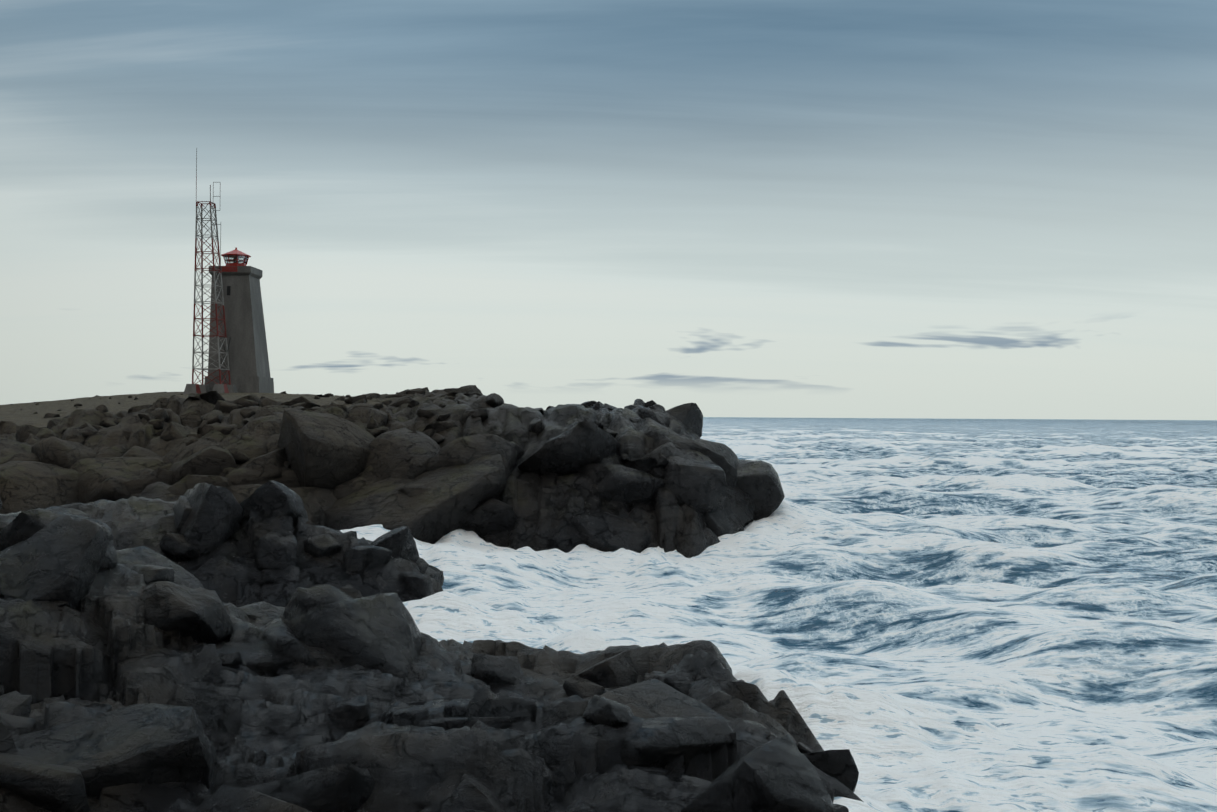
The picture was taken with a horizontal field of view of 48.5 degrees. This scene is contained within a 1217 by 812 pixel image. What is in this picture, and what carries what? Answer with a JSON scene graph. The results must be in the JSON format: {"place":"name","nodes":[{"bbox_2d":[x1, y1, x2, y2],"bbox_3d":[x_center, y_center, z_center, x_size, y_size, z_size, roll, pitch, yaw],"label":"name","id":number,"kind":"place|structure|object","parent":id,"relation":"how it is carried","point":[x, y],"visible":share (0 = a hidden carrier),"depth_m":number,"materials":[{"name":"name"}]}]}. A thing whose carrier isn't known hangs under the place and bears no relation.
{"place":"outdoors","nodes":[
{"label":"outdoors","id":0,"kind":"place"},
{"bbox_2d":[0,389,862,811],"bbox_3d":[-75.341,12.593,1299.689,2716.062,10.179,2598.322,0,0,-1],"label":"ground rocks","id":1,"kind":"object","parent":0,"point":[106,643],"visible":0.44,"depth_m":14.54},
{"bbox_2d":[0,720,17,752],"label":"rock","id":2,"kind":"object","parent":1,"relation":"on","point":[7,744],"visible":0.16,"depth_m":10.87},
{"bbox_2d":[0,421,19,434],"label":"rock","id":3,"kind":"object","parent":1,"relation":"on","point":[8,427],"visible":0.16,"depth_m":48.38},
{"bbox_2d":[0,691,31,717],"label":"rock","id":4,"kind":"object","parent":1,"relation":"on","point":[15,703],"visible":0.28,"depth_m":11.93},
{"bbox_2d":[0,437,31,456],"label":"rock","id":5,"kind":"object","parent":1,"relation":"on","point":[9,447],"visible":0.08,"depth_m":41.28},
{"bbox_2d":[0,453,39,464],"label":"rock","id":6,"kind":"object","parent":1,"relation":"on","point":[23,457],"visible":0.09,"depth_m":40.12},
{"bbox_2d":[15,425,40,441],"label":"rock","id":7,"kind":"object","parent":1,"relation":"on","point":[23,432],"visible":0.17,"depth_m":44.49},
{"bbox_2d":[0,460,79,513],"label":"rock","id":8,"kind":"object","parent":1,"relation":"on","point":[26,485],"visible":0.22,"depth_m":38.46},
{"bbox_2d":[23,428,58,442],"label":"rock","id":9,"kind":"object","parent":1,"relation":"on","point":[42,433],"visible":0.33,"depth_m":44.38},
{"bbox_2d":[0,753,89,811],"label":"rock","id":10,"kind":"object","parent":1,"relation":"on","point":[51,787],"visible":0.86,"depth_m":10.17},
{"bbox_2d":[0,515,112,609],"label":"rock","id":11,"kind":"object","parent":1,"relation":"on","point":[59,558],"visible":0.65,"depth_m":14.82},
{"bbox_2d":[48,417,66,428],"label":"rock","id":12,"kind":"object","parent":1,"relation":"on","point":[55,421],"visible":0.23,"depth_m":46.63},
{"bbox_2d":[0,509,116,570],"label":"rock","id":13,"kind":"object","parent":1,"relation":"on","point":[23,525],"visible":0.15,"depth_m":15.45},
{"bbox_2d":[59,503,90,511],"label":"rock","id":14,"kind":"object","parent":1,"relation":"on","point":[83,507],"visible":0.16,"depth_m":27.07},
{"bbox_2d":[40,703,111,725],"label":"rock","id":15,"kind":"object","parent":1,"relation":"on","point":[103,707],"visible":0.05,"depth_m":12.61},
{"bbox_2d":[100,417,121,427],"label":"rock","id":16,"kind":"object","parent":1,"relation":"on","point":[107,423],"visible":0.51,"depth_m":45.65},
{"bbox_2d":[13,703,216,796],"bbox_3d":[-4.342,3.107,11.133,2.168,0.983,1.274,-13,26,-27],"label":"rock","id":17,"kind":"object","parent":1,"relation":"on","point":[151,743],"visible":0.64,"depth_m":10.95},
{"bbox_2d":[70,456,164,503],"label":"rock","id":18,"kind":"object","parent":1,"relation":"on","point":[103,478],"visible":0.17,"depth_m":39.24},
{"bbox_2d":[122,446,160,456],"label":"rock","id":19,"kind":"object","parent":1,"relation":"on","point":[135,451],"visible":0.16,"depth_m":40.82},
{"bbox_2d":[124,467,172,493],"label":"rock","id":20,"kind":"object","parent":1,"relation":"on","point":[138,485],"visible":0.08,"depth_m":38.62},
{"bbox_2d":[97,781,207,811],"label":"rock","id":21,"kind":"object","parent":1,"relation":"on","point":[155,797],"visible":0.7,"depth_m":10.71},
{"bbox_2d":[148,418,163,429],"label":"rock","id":22,"kind":"object","parent":1,"relation":"on","point":[157,424],"visible":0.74,"depth_m":43.26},
{"bbox_2d":[146,408,168,421],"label":"rock","id":23,"kind":"object","parent":1,"relation":"on","point":[159,413],"visible":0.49,"depth_m":44.05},
{"bbox_2d":[116,546,203,588],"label":"rock","id":24,"kind":"object","parent":1,"relation":"on","point":[129,558],"visible":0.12,"depth_m":16.74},
{"bbox_2d":[131,564,173,583],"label":"rock","id":25,"kind":"object","parent":24,"relation":"on","point":[152,573],"visible":0.43,"depth_m":16.01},
{"bbox_2d":[139,481,182,501],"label":"rock","id":26,"kind":"object","parent":1,"relation":"on","point":[158,489],"visible":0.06,"depth_m":37.50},
{"bbox_2d":[160,422,190,441],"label":"rock","id":27,"kind":"object","parent":1,"relation":"on","point":[173,431],"visible":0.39,"depth_m":42.04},
{"bbox_2d":[159,533,193,559],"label":"rock","id":28,"kind":"object","parent":1,"relation":"on","point":[175,546],"visible":0.73,"depth_m":25.48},
{"bbox_2d":[159,798,197,811],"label":"rock","id":29,"kind":"object","parent":1,"relation":"on","point":[183,805],"visible":0.88,"depth_m":10.27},
{"bbox_2d":[173,496,191,533],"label":"rock","id":30,"kind":"object","parent":1,"relation":"on","point":[182,508],"visible":0.3,"depth_m":26.06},
{"bbox_2d":[142,581,232,644],"bbox_3d":[-4.858,2.529,15.398,0.982,0.789,1.150,-22,-45,-1],"label":"rock","id":31,"kind":"object","parent":1,"relation":"on","point":[200,614],"visible":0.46,"depth_m":15.05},
{"bbox_2d":[179,411,202,427],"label":"rock","id":32,"kind":"object","parent":1,"relation":"on","point":[193,419],"visible":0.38,"depth_m":44.70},
{"bbox_2d":[165,475,232,494],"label":"rock","id":33,"kind":"object","parent":1,"relation":"on","point":[182,486],"visible":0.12,"depth_m":37.57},
{"bbox_2d":[170,446,236,483],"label":"rock","id":34,"kind":"object","parent":1,"relation":"on","point":[212,460],"visible":0.48,"depth_m":38.93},
{"bbox_2d":[183,391,224,404],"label":"rock","id":35,"kind":"object","parent":1,"relation":"on","point":[212,397],"visible":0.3,"depth_m":47.80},
{"bbox_2d":[190,644,222,684],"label":"rock","id":36,"kind":"object","parent":1,"relation":"on","point":[206,665],"visible":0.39,"depth_m":14.14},
{"bbox_2d":[177,483,243,558],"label":"rock","id":37,"kind":"object","parent":1,"relation":"on","point":[214,520],"visible":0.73,"depth_m":25.86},
{"bbox_2d":[184,148,237,393],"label":"lattice mast","id":38,"kind":"object","parent":1,"relation":"on","point":[205,388],"visible":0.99,"depth_m":105.09,"materials":[{"name":"metal"}]},
{"bbox_2d":[197,424,237,435],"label":"rock","id":39,"kind":"object","parent":1,"relation":"on","point":[224,429],"visible":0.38,"depth_m":41.90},
{"bbox_2d":[212,400,243,412],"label":"rock","id":40,"kind":"object","parent":1,"relation":"on","point":[224,406],"visible":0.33,"depth_m":46.12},
{"bbox_2d":[218,652,242,667],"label":"rock","id":41,"kind":"object","parent":1,"relation":"on","point":[232,660],"visible":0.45,"depth_m":14.62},
{"bbox_2d":[204,247,273,392],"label":"lighthouse tower","id":42,"kind":"structure","parent":1,"relation":"on","point":[249,368],"depth_m":107.80,"materials":[{"name":"concrete"}]},
{"bbox_2d":[231,450,249,462],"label":"rock","id":43,"kind":"object","parent":1,"relation":"on","point":[239,457],"visible":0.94,"depth_m":39.52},
{"bbox_2d":[237,398,259,406],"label":"rock","id":44,"kind":"object","parent":1,"relation":"on","point":[245,402],"visible":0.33,"depth_m":48.87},
{"bbox_2d":[192,784,310,811],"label":"rock","id":45,"kind":"object","parent":1,"relation":"on","point":[224,798],"visible":1,"depth_m":9.82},
{"bbox_2d":[221,640,294,673],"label":"rock","id":46,"kind":"object","parent":1,"relation":"on","point":[259,656],"visible":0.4,"depth_m":15.08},
{"bbox_2d":[238,601,283,619],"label":"rock","id":47,"kind":"object","parent":1,"relation":"on","point":[254,611],"visible":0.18,"depth_m":16.85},
{"bbox_2d":[225,457,299,487],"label":"rock","id":48,"kind":"object","parent":1,"relation":"on","point":[240,475],"visible":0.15,"depth_m":38.53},
{"bbox_2d":[244,448,286,478],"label":"rock","id":49,"kind":"object","parent":1,"relation":"on","point":[271,463],"visible":0.31,"depth_m":38.73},
{"bbox_2d":[259,572,279,585],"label":"rock","id":50,"kind":"object","parent":1,"relation":"on","point":[269,577],"visible":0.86,"depth_m":25.11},
{"bbox_2d":[259,398,282,406],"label":"rock","id":51,"kind":"object","parent":1,"relation":"on","point":[263,402],"visible":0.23,"depth_m":46.61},
{"bbox_2d":[266,434,279,452],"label":"rock","id":52,"kind":"object","parent":1,"relation":"on","point":[272,442],"visible":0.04,"depth_m":40.23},
{"bbox_2d":[240,480,308,522],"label":"rock","id":53,"kind":"object","parent":1,"relation":"on","point":[272,498],"visible":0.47,"depth_m":26.71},
{"bbox_2d":[254,528,296,569],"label":"rock","id":54,"kind":"object","parent":1,"relation":"on","point":[276,549],"visible":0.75,"depth_m":25.52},
{"bbox_2d":[226,484,337,526],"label":"rock","id":55,"kind":"object","parent":1,"relation":"on","point":[318,502],"visible":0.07,"depth_m":37.70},
{"bbox_2d":[206,762,374,811],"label":"rock","id":56,"kind":"object","parent":1,"relation":"on","point":[347,787],"visible":0.76,"depth_m":10.75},
{"bbox_2d":[263,618,318,665],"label":"rock","id":57,"kind":"object","parent":1,"relation":"on","point":[280,637],"visible":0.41,"depth_m":15.31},
{"bbox_2d":[281,396,314,405],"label":"rock","id":58,"kind":"object","parent":1,"relation":"on","point":[301,399],"visible":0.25,"depth_m":47.49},
{"bbox_2d":[283,585,353,620],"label":"rock","id":59,"kind":"object","parent":1,"relation":"on","point":[302,601],"visible":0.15,"depth_m":16.43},
{"bbox_2d":[304,534,342,557],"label":"rock","id":60,"kind":"object","parent":1,"relation":"on","point":[321,545],"visible":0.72,"depth_m":26.16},
{"bbox_2d":[327,695,370,730],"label":"rock","id":61,"kind":"object","parent":1,"relation":"on","point":[352,713],"visible":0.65,"depth_m":13.18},
{"bbox_2d":[340,584,362,598],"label":"rock","id":62,"kind":"object","parent":1,"relation":"on","point":[351,591],"visible":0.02,"depth_m":17.53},
{"bbox_2d":[285,593,422,677],"bbox_3d":[-3.066,3.121,16.658,1.515,1.413,2.074,-20,-16,-3],"label":"rock","id":63,"kind":"object","parent":1,"relation":"on","point":[380,633],"visible":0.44,"depth_m":15.91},
{"bbox_2d":[344,394,367,403],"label":"rock","id":64,"kind":"object","parent":1,"relation":"on","point":[350,400],"visible":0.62,"depth_m":55.15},
{"bbox_2d":[333,473,380,498],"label":"rock","id":65,"kind":"object","parent":1,"relation":"on","point":[347,488],"visible":0.17,"depth_m":38.69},
{"bbox_2d":[343,546,391,572],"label":"rock","id":66,"kind":"object","parent":1,"relation":"on","point":[359,559],"visible":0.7,"depth_m":26.02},
{"bbox_2d":[347,407,387,426],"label":"rock","id":67,"kind":"object","parent":1,"relation":"on","point":[362,414],"visible":0.49,"depth_m":42.11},
{"bbox_2d":[370,526,418,561],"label":"rock","id":68,"kind":"object","parent":1,"relation":"on","point":[399,542],"visible":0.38,"depth_m":27.20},
{"bbox_2d":[386,395,412,406],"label":"rock","id":69,"kind":"object","parent":1,"relation":"on","point":[407,399],"visible":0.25,"depth_m":45.95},
{"bbox_2d":[363,427,440,479],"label":"rock","id":70,"kind":"object","parent":1,"relation":"on","point":[402,453],"visible":0.33,"depth_m":39.17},
{"bbox_2d":[324,452,506,543],"bbox_3d":[-5.383,3.568,38.730,5.943,3.861,5.129,-37,-20,32],"label":"rock","id":71,"kind":"object","parent":1,"relation":"on","point":[453,496],"visible":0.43,"depth_m":37.27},
{"bbox_2d":[278,409,374,489],"bbox_3d":[-8.178,1.883,40.483,4.340,3.002,3.412,21,9,-40],"label":"rock","id":72,"kind":"object","parent":71,"relation":"on","point":[327,451],"visible":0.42,"depth_m":38.80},
{"bbox_2d":[399,571,432,598],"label":"rock","id":73,"kind":"object","parent":1,"relation":"on","point":[418,585],"visible":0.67,"depth_m":25.86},
{"bbox_2d":[416,557,428,573],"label":"rock","id":74,"kind":"object","parent":1,"relation":"on","point":[422,563],"visible":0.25,"depth_m":27.86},
{"bbox_2d":[395,481,454,533],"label":"rock","id":75,"kind":"object","parent":1,"relation":"on","point":[414,489],"visible":0.12,"depth_m":37.38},
{"bbox_2d":[416,405,442,418],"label":"rock","id":76,"kind":"object","parent":1,"relation":"on","point":[427,411],"visible":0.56,"depth_m":42.30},
{"bbox_2d":[425,565,443,586],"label":"rock","id":77,"kind":"object","parent":1,"relation":"on","point":[435,573],"visible":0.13,"depth_m":28.49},
{"bbox_2d":[423,421,457,432],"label":"rock","id":78,"kind":"object","parent":1,"relation":"on","point":[440,426],"visible":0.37,"depth_m":41.25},
{"bbox_2d":[420,805,484,811],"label":"rock","id":79,"kind":"object","parent":1,"relation":"on","point":[433,808],"visible":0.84,"depth_m":10.71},
{"bbox_2d":[412,768,508,811],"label":"rock","id":80,"kind":"object","parent":1,"relation":"on","point":[458,788],"visible":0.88,"depth_m":10.90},
{"bbox_2d":[414,716,520,730],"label":"rock","id":81,"kind":"object","parent":1,"relation":"on","point":[500,722],"visible":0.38,"depth_m":12.40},
{"bbox_2d":[454,385,482,394],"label":"rock","id":82,"kind":"object","parent":1,"relation":"on","point":[469,389],"visible":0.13,"depth_m":57.16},
{"bbox_2d":[426,434,524,480],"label":"rock","id":83,"kind":"object","parent":1,"relation":"on","point":[463,450],"visible":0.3,"depth_m":38.73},
{"bbox_2d":[471,408,487,421],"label":"rock","id":84,"kind":"object","parent":1,"relation":"on","point":[482,413],"visible":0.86,"depth_m":41.76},
{"bbox_2d":[469,685,498,702],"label":"rock","id":85,"kind":"object","parent":1,"relation":"on","point":[484,692],"visible":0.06,"depth_m":14.22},
{"bbox_2d":[461,498,516,538],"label":"rock","id":86,"kind":"object","parent":1,"relation":"on","point":[488,516],"visible":0.38,"depth_m":37.57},
{"bbox_2d":[485,393,503,406],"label":"rock","id":87,"kind":"object","parent":1,"relation":"on","point":[494,400],"visible":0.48,"depth_m":44.01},
{"bbox_2d":[470,654,526,688],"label":"rock","id":88,"kind":"object","parent":1,"relation":"on","point":[492,671],"visible":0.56,"depth_m":16.60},
{"bbox_2d":[528,418,544,434],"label":"rock","id":89,"kind":"object","parent":1,"relation":"on","point":[537,426],"visible":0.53,"depth_m":41.21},
{"bbox_2d":[518,420,620,475],"bbox_3d":[-1.196,2.030,40.459,3.187,2.468,4.241,-6,-27,18],"label":"rock","id":90,"kind":"object","parent":1,"relation":"on","point":[575,448],"visible":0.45,"depth_m":39.04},
{"bbox_2d":[556,473,601,512],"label":"rock","id":91,"kind":"object","parent":1,"relation":"on","point":[565,483],"visible":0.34,"depth_m":38.74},
{"bbox_2d":[563,675,605,698],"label":"rock","id":92,"kind":"object","parent":1,"relation":"on","point":[582,688],"visible":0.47,"depth_m":16.18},
{"bbox_2d":[582,695,633,726],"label":"rock","id":93,"kind":"object","parent":1,"relation":"on","point":[600,710],"visible":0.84,"depth_m":12.11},
{"bbox_2d":[570,511,650,552],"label":"rock","id":94,"kind":"object","parent":1,"relation":"on","point":[603,531],"visible":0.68,"depth_m":37.66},
{"bbox_2d":[601,453,623,465],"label":"rock","id":95,"kind":"object","parent":1,"relation":"on","point":[615,459],"visible":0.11,"depth_m":39.80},
{"bbox_2d":[576,463,665,506],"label":"rock","id":96,"kind":"object","parent":1,"relation":"on","point":[629,487],"visible":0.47,"depth_m":38.78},
{"bbox_2d":[576,642,666,687],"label":"rock","id":97,"kind":"object","parent":1,"relation":"on","point":[624,668],"visible":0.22,"depth_m":16.84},
{"bbox_2d":[623,457,656,473],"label":"rock","id":98,"kind":"object","parent":1,"relation":"on","point":[644,464],"visible":0.29,"depth_m":39.49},
{"bbox_2d":[628,765,668,774],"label":"rock","id":99,"kind":"object","parent":1,"relation":"on","point":[658,770],"visible":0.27,"depth_m":11.61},
{"bbox_2d":[639,407,669,426],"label":"rock","id":100,"kind":"object","parent":1,"relation":"on","point":[662,418],"visible":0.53,"depth_m":44.32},
{"bbox_2d":[655,453,668,467],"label":"rock","id":101,"kind":"object","parent":1,"relation":"on","point":[662,461],"visible":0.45,"depth_m":39.62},
{"bbox_2d":[600,679,727,720],"bbox_3d":[0.248,3.843,13.746,2.222,1.330,1.741,-16,35,-41],"label":"rock","id":102,"kind":"object","parent":1,"relation":"on","point":[653,698],"visible":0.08,"depth_m":14.07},
{"bbox_2d":[653,430,681,449],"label":"rock","id":103,"kind":"object","parent":1,"relation":"on","point":[660,438],"visible":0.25,"depth_m":40.76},
{"bbox_2d":[620,716,733,767],"bbox_3d":[0.536,3.118,12.143,1.152,0.645,0.754,5,-18,-34],"label":"rock","id":104,"kind":"object","parent":1,"relation":"on","point":[660,742],"visible":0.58,"depth_m":11.91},
{"bbox_2d":[664,676,694,694],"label":"rock","id":105,"kind":"object","parent":1,"relation":"on","point":[681,684],"visible":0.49,"depth_m":15.73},
{"bbox_2d":[666,403,702,437],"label":"rock","id":106,"kind":"object","parent":1,"relation":"on","point":[689,415],"visible":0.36,"depth_m":45.34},
{"bbox_2d":[639,640,732,674],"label":"rock","id":107,"kind":"object","parent":1,"relation":"on","point":[664,659],"visible":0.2,"depth_m":17.19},
{"bbox_2d":[663,449,727,515],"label":"rock","id":108,"kind":"object","parent":1,"relation":"on","point":[696,479],"visible":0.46,"depth_m":39.43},
{"bbox_2d":[693,439,754,536],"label":"rock","id":109,"kind":"object","parent":1,"relation":"on","point":[735,510],"visible":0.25,"depth_m":41.20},
{"bbox_2d":[682,734,834,811],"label":"rock","id":110,"kind":"object","parent":1,"relation":"on","point":[780,774],"visible":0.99,"depth_m":10.73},
{"bbox_2d":[736,459,784,520],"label":"rock","id":111,"kind":"object","parent":1,"relation":"on","point":[759,483],"visible":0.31,"depth_m":42.51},
{"bbox_2d":[802,749,858,792],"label":"rock","id":112,"kind":"object","parent":1,"relation":"on","point":[840,766],"visible":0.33,"depth_m":13.42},
{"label":"rock","id":113,"kind":"object","parent":1,"relation":"on","visible":0},
{"bbox_2d":[635,418,679,438],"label":"rock","id":114,"kind":"object","parent":113,"relation":"on","point":[649,427],"visible":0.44,"depth_m":41.33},
{"bbox_2d":[641,442,684,477],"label":"rock","id":115,"kind":"object","parent":113,"relation":"on","point":[666,450],"visible":0.25,"depth_m":40.02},
{"bbox_2d":[668,435,737,487],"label":"rock","id":116,"kind":"object","parent":113,"relation":"on","point":[685,443],"visible":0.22,"depth_m":41.27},
{"bbox_2d":[0,0,1216,419],"label":"sky","id":117,"kind":"structure","parent":0,"point":[933,209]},
{"bbox_2d":[339,417,1216,811],"bbox_3d":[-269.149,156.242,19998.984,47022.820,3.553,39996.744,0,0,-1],"label":"sea water","id":118,"kind":"structure","parent":0,"point":[965,615],"depth_m":29.32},
{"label":"rock","id":119,"kind":"object","parent":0,"visible":0},
{"bbox_2d":[31,437,96,467],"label":"rock","id":120,"kind":"object","parent":119,"relation":"on","point":[59,452],"visible":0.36,"depth_m":40.35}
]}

